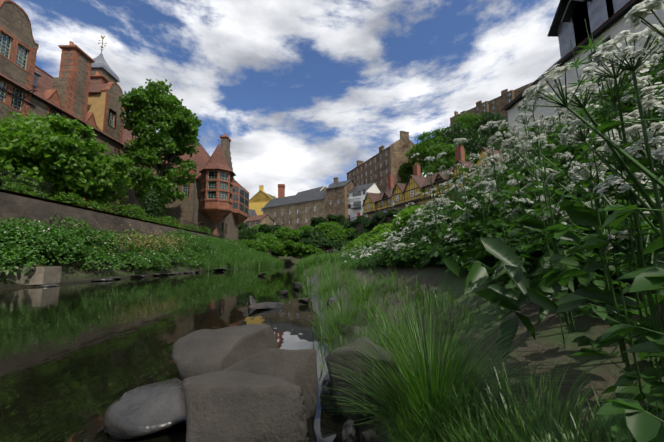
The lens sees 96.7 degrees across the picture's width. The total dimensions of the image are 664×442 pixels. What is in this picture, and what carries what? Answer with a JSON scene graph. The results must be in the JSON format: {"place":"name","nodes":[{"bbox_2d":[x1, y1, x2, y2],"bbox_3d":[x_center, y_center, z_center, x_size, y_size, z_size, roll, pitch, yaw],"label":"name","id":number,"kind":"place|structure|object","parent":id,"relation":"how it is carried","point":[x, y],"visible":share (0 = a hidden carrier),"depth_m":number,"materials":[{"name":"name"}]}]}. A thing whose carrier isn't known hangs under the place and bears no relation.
{"place":"outdoors","nodes":[
{"label":"outdoors","id":0,"kind":"place"},
{"bbox_2d":[0,264,359,441],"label":"river water","id":1,"kind":"structure","parent":0,"point":[77,360],"depth_m":3.75,"materials":[{"name":"green liquid"}]},
{"bbox_2d":[102,376,185,440],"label":"boulder","id":2,"kind":"object","parent":1,"relation":"on","point":[143,410],"visible":0.71,"depth_m":1.67,"materials":[{"name":"grey stone"}]},
{"bbox_2d":[212,268,225,270],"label":"rock","id":3,"kind":"object","parent":1,"relation":"in","point":[219,269],"visible":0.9,"depth_m":26.58,"materials":[{"name":"grey stone"}]},
{"bbox_2d":[171,324,278,378],"bbox_3d":[-0.875,1.146,2.346,0.680,0.521,0.846,-4,-8,20],"label":"rock","id":4,"kind":"object","parent":1,"relation":"in","point":[199,352],"visible":0.65,"depth_m":2.18,"materials":[{"name":"grey stone"}]},
{"bbox_2d":[248,296,255,305],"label":"dark rock","id":5,"kind":"object","parent":1,"relation":"in","point":[251,300],"visible":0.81,"depth_m":6.20,"materials":[{"name":"grey stone"}]},
{"bbox_2d":[248,302,284,308],"bbox_3d":[-1.322,1.676,5.821,0.591,0.122,0.873,-3,-8,13],"label":"rock slab","id":6,"kind":"object","parent":1,"relation":"on","point":[268,305],"visible":0.98,"depth_m":5.74,"materials":[{"name":"grey stone"}]},
{"bbox_2d":[280,290,288,294],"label":"rock","id":7,"kind":"object","parent":1,"relation":"on","point":[284,292],"visible":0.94,"depth_m":7.96,"materials":[{"name":"grey stone"}]},
{"bbox_2d":[291,282,302,289],"bbox_3d":[-1.108,2.109,9.469,0.337,0.284,0.569,2,-8,-20],"label":"rock","id":8,"kind":"object","parent":1,"relation":"in","point":[296,286],"visible":0.94,"depth_m":9.23,"materials":[{"name":"grey stone"}]},
{"bbox_2d":[299,298,309,304],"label":"rock","id":9,"kind":"object","parent":1,"relation":"on","point":[304,300],"visible":1,"depth_m":6.19,"materials":[{"name":"grey stone"}]},
{"bbox_2d":[342,417,355,441],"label":"rock","id":10,"kind":"object","parent":1,"relation":"on","point":[348,434],"visible":0.98,"depth_m":1.48,"materials":[{"name":"grey stone"}]},
{"bbox_2d":[337,323,361,334],"bbox_3d":[0.250,1.309,3.503,0.261,0.161,0.505,6,-10,-42],"label":"rock","id":11,"kind":"object","parent":1,"relation":"on","point":[349,332],"visible":0.35,"depth_m":3.42,"materials":[{"name":"grey stone"}]},
{"bbox_2d":[361,428,379,441],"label":"rock","id":12,"kind":"object","parent":1,"relation":"on","point":[369,436],"visible":0.94,"depth_m":1.43,"materials":[{"name":"grey stone"}]},
{"bbox_2d":[11,0,560,198],"label":"sky","id":13,"kind":"structure","parent":0,"point":[302,91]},
{"bbox_2d":[0,194,663,441],"bbox_3d":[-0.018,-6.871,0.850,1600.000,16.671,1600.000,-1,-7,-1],"label":"ground","id":14,"kind":"structure","parent":0,"point":[600,367],"depth_m":2.08,"materials":[{"name":"green plant"}]},
{"bbox_2d":[1,263,61,284],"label":"stone block","id":15,"kind":"structure","parent":14,"relation":"on","point":[43,275],"depth_m":12.15,"materials":[{"name":"stone"}]},
{"bbox_2d":[36,283,60,286],"bbox_3d":[-11.921,2.716,12.414,0.782,0.190,1.435,6,-10,-43],"label":"shelf rock","id":16,"kind":"object","parent":14,"relation":"on","point":[49,284],"visible":0.71,"depth_m":12.07,"materials":[{"name":"grey stone"}]},
{"bbox_2d":[0,110,137,207],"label":"tree","id":17,"kind":"object","parent":14,"relation":"on","point":[41,140],"depth_m":19.31,"materials":[{"name":"green plant"}]},
{"bbox_2d":[0,0,159,221],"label":"building","id":18,"kind":"structure","parent":14,"relation":"on","point":[75,90],"depth_m":27.64,"materials":[{"name":"red stone"}]},
{"bbox_2d":[90,35,119,82],"bbox_3d":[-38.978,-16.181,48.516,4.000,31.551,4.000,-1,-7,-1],"label":"spire roof","id":19,"kind":"structure","parent":18,"relation":"on","point":[100,65],"depth_m":49.02,"materials":[{"name":"grey stone"}]},
{"bbox_2d":[91,278,112,280],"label":"shelf rock","id":20,"kind":"object","parent":14,"relation":"on","point":[104,279],"visible":0.71,"depth_m":14.96,"materials":[{"name":"grey stone"}]},
{"bbox_2d":[0,182,210,233],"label":"shrub foliage","id":21,"kind":"object","parent":14,"relation":"on","point":[124,209],"visible":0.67,"depth_m":22.30,"materials":[{"name":"green plant"}]},
{"bbox_2d":[0,169,212,234],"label":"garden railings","id":22,"kind":"object","parent":14,"relation":"on","point":[186,227],"visible":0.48,"depth_m":16.14,"materials":[{"name":"black metal"}]},
{"bbox_2d":[0,189,226,240],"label":"garden retaining wall","id":23,"kind":"structure","parent":14,"relation":"on","point":[18,205],"depth_m":17.34,"materials":[{"name":"grey stone"}]},
{"bbox_2d":[4,221,261,268],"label":"flowers","id":24,"kind":"object","parent":14,"relation":"on","point":[129,238],"visible":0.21,"depth_m":18.97,"materials":[{"name":"plant"}]},
{"bbox_2d":[0,215,266,274],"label":"bramble thicket leaves","id":25,"kind":"object","parent":14,"relation":"on","point":[26,237],"visible":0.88,"depth_m":16.89,"materials":[{"name":"green plant"}]},
{"bbox_2d":[74,220,194,254],"bbox_3d":[-13.598,1.505,23.042,3.844,3.106,14.917,-1,-7,-1],"label":"bush","id":26,"kind":"object","parent":14,"relation":"on","point":[139,241],"visible":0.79,"depth_m":21.84,"materials":[{"name":"plant"}]},
{"bbox_2d":[130,275,145,277],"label":"shelf rock","id":27,"kind":"object","parent":14,"relation":"on","point":[137,276],"visible":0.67,"depth_m":17.84,"materials":[{"name":"grey stone"}]},
{"bbox_2d":[139,187,163,222],"bbox_3d":[-17.681,-1.550,28.886,2.249,3.641,2.480,-1,-7,-1],"label":"evergreen shrub","id":28,"kind":"object","parent":14,"relation":"on","point":[148,204],"visible":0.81,"depth_m":28.69,"materials":[{"name":"green plant"}]},
{"bbox_2d":[118,78,201,217],"bbox_3d":[-19.495,-7.110,33.592,8.161,18.325,8.208,-1,-7,-1],"label":"tree","id":29,"kind":"object","parent":14,"relation":"on","point":[170,117],"depth_m":32.13,"materials":[{"name":"green plant"}]},
{"bbox_2d":[152,273,168,275],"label":"shelf rock","id":30,"kind":"object","parent":14,"relation":"on","point":[165,274],"visible":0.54,"depth_m":19.83,"materials":[{"name":"grey stone"}]},
{"bbox_2d":[160,133,237,243],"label":"building","id":31,"kind":"structure","parent":14,"relation":"on","point":[187,210],"depth_m":42.47,"materials":[{"name":"red stone"}]},
{"bbox_2d":[199,140,235,224],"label":"turret","id":32,"kind":"object","parent":31,"relation":"attached to","point":[218,174],"visible":0.98,"depth_m":41.30,"materials":[{"name":"red stone"}]},
{"bbox_2d":[232,179,248,225],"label":"bay window","id":33,"kind":"structure","parent":31,"relation":"attached to","point":[240,207],"depth_m":50.80,"materials":[{"name":"red stone"}]},
{"bbox_2d":[182,371,308,441],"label":"rock","id":34,"kind":"object","parent":14,"relation":"on","point":[233,406],"visible":1,"depth_m":1.36,"materials":[{"name":"grey stone"}]},
{"bbox_2d":[244,209,256,222],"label":"building","id":35,"kind":"structure","parent":14,"relation":"on","point":[252,212],"depth_m":131.11,"materials":[{"name":"stone"}]},
{"bbox_2d":[245,214,273,228],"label":"house","id":36,"kind":"structure","parent":14,"relation":"on","point":[253,221],"depth_m":106.27,"materials":[{"name":"stone"}]},
{"bbox_2d":[249,185,276,214],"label":"yellow house","id":37,"kind":"structure","parent":14,"relation":"on","point":[259,200],"depth_m":139.78,"materials":[{"name":"paint"}]},
{"bbox_2d":[221,348,317,429],"bbox_3d":[-0.415,0.996,1.657,0.692,0.526,0.266,9,-32,-14],"label":"slab rock","id":38,"kind":"object","parent":14,"relation":"on","point":[296,366],"visible":0.29,"depth_m":1.70,"materials":[{"name":"grey stone"}]},
{"bbox_2d":[278,184,284,197],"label":"brick chimney","id":39,"kind":"object","parent":14,"relation":"on","point":[281,190],"visible":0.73,"depth_m":128.98,"materials":[{"name":"brick"}]},
{"bbox_2d":[263,184,330,251],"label":"mill building","id":40,"kind":"structure","parent":14,"relation":"on","point":[296,211],"depth_m":109.16,"materials":[{"name":"stone"}]},
{"bbox_2d":[239,221,372,258],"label":"bushes","id":41,"kind":"object","parent":14,"relation":"on","point":[287,244],"visible":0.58,"depth_m":64.92,"materials":[{"name":"green plant"}]},
{"bbox_2d":[296,185,326,194],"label":"roof","id":42,"kind":"structure","parent":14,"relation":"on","point":[315,189],"depth_m":132.26,"materials":[{"name":"stone"}]},
{"bbox_2d":[238,203,418,252],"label":"bushes","id":43,"kind":"object","parent":14,"relation":"on","point":[315,239],"visible":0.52,"depth_m":69.22,"materials":[{"name":"green plant"}]},
{"bbox_2d":[320,373,336,408],"bbox_3d":[0.056,1.184,1.965,0.177,0.346,0.314,-3,-8,20],"label":"rock","id":44,"kind":"object","parent":14,"relation":"on","point":[326,393],"visible":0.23,"depth_m":1.87,"materials":[{"name":"grey stone"}]},
{"bbox_2d":[0,246,663,441],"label":"grass and reeds","id":45,"kind":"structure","parent":14,"relation":"on","point":[429,398],"depth_m":1.41,"materials":[{"name":"green plant"}]},
{"bbox_2d":[328,2,663,441],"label":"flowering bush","id":46,"kind":"object","parent":45,"relation":"on","point":[643,425],"depth_m":1.37,"materials":[{"name":"green plant"}]},
{"bbox_2d":[330,0,663,261],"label":"white flowers","id":47,"kind":"object","parent":46,"relation":"attached to","point":[635,12],"visible":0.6,"depth_m":1.02,"materials":[{"name":"white plant"}]},
{"bbox_2d":[327,296,340,309],"bbox_3d":[0.020,1.518,5.205,0.246,0.335,0.491,1,-8,-11],"label":"rock","id":48,"kind":"object","parent":14,"relation":"on","point":[332,299],"visible":0.42,"depth_m":5.09,"materials":[{"name":"grey stone"}]},
{"bbox_2d":[326,177,355,252],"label":"mill block","id":49,"kind":"structure","parent":14,"relation":"on","point":[337,191],"depth_m":99.34,"materials":[{"name":"brown stone"}]},
{"bbox_2d":[325,336,398,426],"bbox_3d":[0.176,1.089,1.807,0.432,0.670,0.281,-5,-9,30],"label":"mossy boulder","id":50,"kind":"object","parent":14,"relation":"on","point":[336,383],"visible":0.58,"depth_m":1.71,"materials":[{"name":"stone"}]},
{"bbox_2d":[348,182,380,220],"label":"white modern house","id":51,"kind":"structure","parent":14,"relation":"on","point":[356,196],"depth_m":97.04,"materials":[{"name":"paint"}]},
{"bbox_2d":[346,131,421,191],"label":"tall tenement","id":52,"kind":"structure","parent":14,"relation":"on","point":[380,166],"depth_m":104.12,"materials":[{"name":"stone"}]},
{"bbox_2d":[340,203,448,251],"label":"bushes","id":53,"kind":"object","parent":14,"relation":"on","point":[372,238],"visible":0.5,"depth_m":32.13,"materials":[{"name":"green plant"}]},
{"bbox_2d":[399,163,413,183],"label":"hillside tree","id":54,"kind":"object","parent":14,"relation":"on","point":[406,170],"visible":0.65,"depth_m":99.89,"materials":[{"name":"green plant"}]},
{"bbox_2d":[402,126,453,174],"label":"hillside tree","id":55,"kind":"object","parent":14,"relation":"on","point":[421,147],"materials":[{"name":"green plant"}]},
{"bbox_2d":[362,145,503,216],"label":"timbered houses","id":56,"kind":"structure","parent":14,"relation":"on","point":[401,194],"depth_m":63.97,"materials":[{"name":"yellow paint"}]},
{"bbox_2d":[421,142,469,175],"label":"hillside tree","id":57,"kind":"object","parent":14,"relation":"on","point":[435,150],"visible":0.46,"depth_m":80.84,"materials":[{"name":"green plant"}]},
{"bbox_2d":[435,123,492,156],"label":"hillside tree","id":58,"kind":"object","parent":14,"relation":"on","point":[467,134],"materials":[{"name":"green plant"}]},
{"bbox_2d":[452,111,486,130],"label":"hillside tree","id":59,"kind":"object","parent":14,"relation":"on","point":[466,119],"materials":[{"name":"green plant"}]},
{"bbox_2d":[461,134,499,161],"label":"hillside tree","id":60,"kind":"object","parent":14,"relation":"on","point":[476,145],"visible":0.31,"depth_m":84.68,"materials":[{"name":"green plant"}]},
{"bbox_2d":[471,111,507,145],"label":"hillside tree","id":61,"kind":"object","parent":14,"relation":"on","point":[493,117],"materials":[{"name":"green plant"}]},
{"bbox_2d":[450,82,532,149],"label":"building","id":62,"kind":"structure","parent":14,"relation":"on","point":[501,102],"depth_m":178.01,"materials":[{"name":"stone"}]},
{"bbox_2d":[488,124,509,146],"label":"hillside tree","id":63,"kind":"object","parent":14,"relation":"on","point":[501,131],"visible":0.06,"depth_m":132.14,"materials":[{"name":"green plant"}]},
{"bbox_2d":[435,206,650,364],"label":"dock leaves","id":64,"kind":"object","parent":14,"relation":"on","point":[535,291],"visible":0.81,"depth_m":1.65,"materials":[{"name":"green plant"}]},
{"bbox_2d":[500,0,663,150],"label":"house","id":65,"kind":"structure","parent":14,"relation":"on","point":[606,19],"depth_m":16.12,"materials":[{"name":"white paint"}]},
{"bbox_2d":[323,197,453,246],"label":"hedge","id":66,"kind":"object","parent":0,"point":[358,227],"depth_m":68.58,"materials":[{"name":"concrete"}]},
{"bbox_2d":[338,186,472,222],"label":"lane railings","id":67,"kind":"object","parent":66,"relation":"on","point":[371,214],"visible":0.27,"depth_m":61.74,"materials":[{"name":"black metal"}]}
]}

